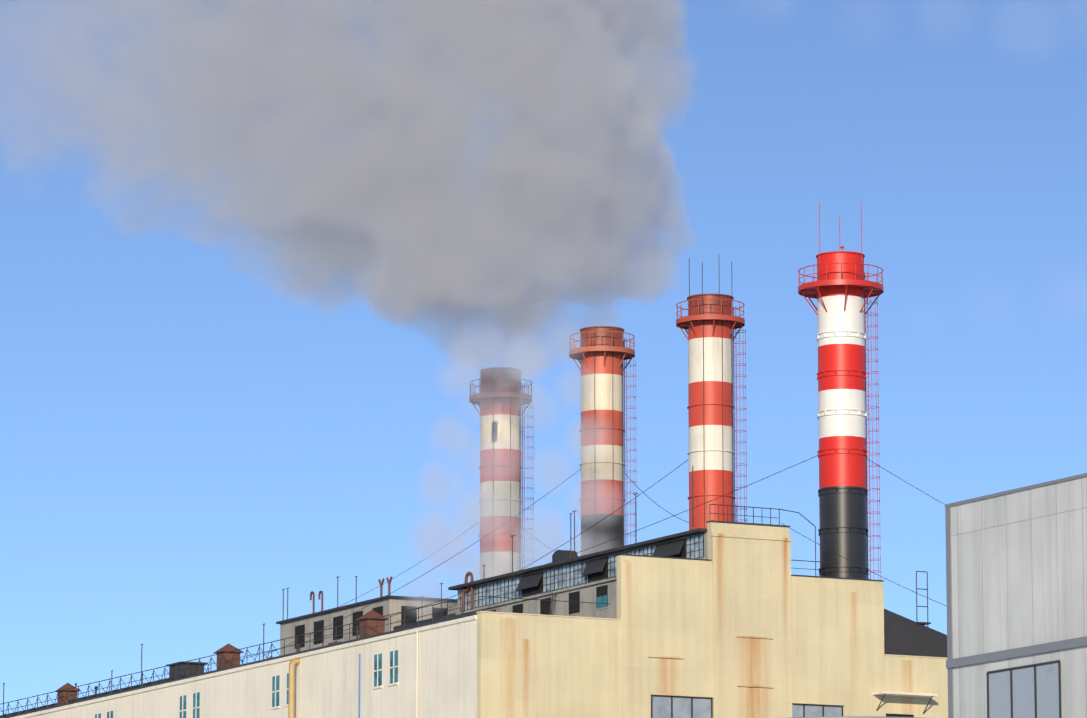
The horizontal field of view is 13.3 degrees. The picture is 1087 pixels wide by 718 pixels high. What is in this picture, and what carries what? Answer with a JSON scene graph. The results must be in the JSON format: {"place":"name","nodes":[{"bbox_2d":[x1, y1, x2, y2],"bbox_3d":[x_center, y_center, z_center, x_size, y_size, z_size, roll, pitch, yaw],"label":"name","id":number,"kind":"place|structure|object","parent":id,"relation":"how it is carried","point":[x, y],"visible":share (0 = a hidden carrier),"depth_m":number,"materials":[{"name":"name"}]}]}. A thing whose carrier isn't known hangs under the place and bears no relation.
{"place":"outdoors","nodes":[
{"label":"outdoors","id":0,"kind":"place"},
{"bbox_2d":[0,0,1086,714],"label":"sky","id":1,"kind":"structure","parent":0,"point":[261,261],"materials":[{"name":"blue"}]},
{"bbox_2d":[791,716,921,717],"bbox_3d":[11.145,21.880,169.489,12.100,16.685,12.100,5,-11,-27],"label":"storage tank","id":2,"kind":"object","parent":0,"point":[856,717],"visible":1,"depth_m":165.07,"materials":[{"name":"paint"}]},
{"bbox_2d":[945,473,1086,717],"bbox_3d":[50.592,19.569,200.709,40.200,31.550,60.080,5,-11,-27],"label":"building","id":3,"kind":"structure","parent":0,"point":[1016,577],"depth_m":214.31,"materials":[{"name":"grey metal"}]},
{"label":"ground","id":4,"kind":"structure","parent":0,"visible":0},
{"bbox_2d":[2,520,947,717],"bbox_3d":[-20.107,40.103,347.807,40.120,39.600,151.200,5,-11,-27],"label":"boiler house","id":5,"kind":"structure","parent":4,"relation":"on","point":[721,619],"depth_m":284.96,"materials":[{"name":"beige paint"}]},
{"bbox_2d":[56,683,80,704],"bbox_3d":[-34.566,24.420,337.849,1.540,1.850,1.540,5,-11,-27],"label":"roof vent","id":6,"kind":"object","parent":5,"relation":"on","point":[72,691],"visible":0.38,"depth_m":337.42,"materials":[{"name":"brown brick"}]},
{"bbox_2d":[213,643,243,669],"bbox_3d":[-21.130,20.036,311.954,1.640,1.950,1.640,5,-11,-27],"label":"roof vent","id":7,"kind":"object","parent":5,"relation":"on","point":[228,656],"visible":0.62,"depth_m":311.51,"materials":[{"name":"brown brick"}]},
{"bbox_2d":[0,466,693,717],"bbox_3d":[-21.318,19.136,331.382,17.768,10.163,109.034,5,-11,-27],"label":"roof masts and vents","id":8,"kind":"object","parent":5,"relation":"on","point":[181,666],"visible":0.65,"depth_m":321.13,"materials":[{"name":"grey metal"}]},
{"bbox_2d":[288,630,417,717],"bbox_3d":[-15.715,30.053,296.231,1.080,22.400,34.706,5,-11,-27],"label":"wall pipes","id":9,"kind":"object","parent":5,"relation":"attached to","point":[291,699],"depth_m":297.62,"materials":[{"name":"yellow metal"}]},
{"bbox_2d":[355,610,388,637],"bbox_3d":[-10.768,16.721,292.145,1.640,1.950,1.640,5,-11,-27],"label":"roof vent","id":10,"kind":"object","parent":5,"relation":"on","point":[371,614],"visible":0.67,"depth_m":291.70,"materials":[{"name":"brown brick"}]},
{"bbox_2d":[0,504,930,716],"bbox_3d":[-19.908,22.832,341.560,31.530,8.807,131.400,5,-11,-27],"label":"roof railings","id":11,"kind":"object","parent":5,"relation":"on","point":[404,620],"visible":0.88,"depth_m":300.82,"materials":[{"name":"grey metal"}]},
{"bbox_2d":[469,367,533,579],"bbox_3d":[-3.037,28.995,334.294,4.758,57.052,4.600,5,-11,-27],"label":"chimney","id":12,"kind":"object","parent":5,"relation":"on","point":[512,422],"visible":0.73,"depth_m":336.77,"materials":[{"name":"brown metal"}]},
{"bbox_2d":[227,455,945,662],"bbox_3d":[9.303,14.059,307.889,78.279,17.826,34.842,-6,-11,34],"label":"guy wires","id":13,"kind":"object","parent":5,"relation":"attached to","point":[584,550],"visible":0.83,"depth_m":305.90,"materials":[{"name":"grey"}]},
{"bbox_2d":[569,326,636,555],"bbox_3d":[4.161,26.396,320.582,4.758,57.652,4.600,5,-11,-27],"label":"chimney","id":14,"kind":"object","parent":5,"relation":"on","point":[608,353],"visible":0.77,"depth_m":323.07,"materials":[{"name":"red metal"}]},
{"bbox_2d":[676,259,746,529],"bbox_3d":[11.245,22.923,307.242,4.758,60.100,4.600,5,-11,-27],"label":"chimney","id":15,"kind":"object","parent":5,"relation":"on","point":[710,323],"visible":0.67,"depth_m":309.42,"materials":[{"name":"red metal"}]},
{"bbox_2d":[798,202,883,579],"bbox_3d":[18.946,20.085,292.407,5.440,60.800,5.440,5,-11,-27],"label":"chimney","id":16,"kind":"object","parent":5,"relation":"on","point":[840,289],"visible":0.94,"depth_m":294.12,"materials":[{"name":"red paint"}]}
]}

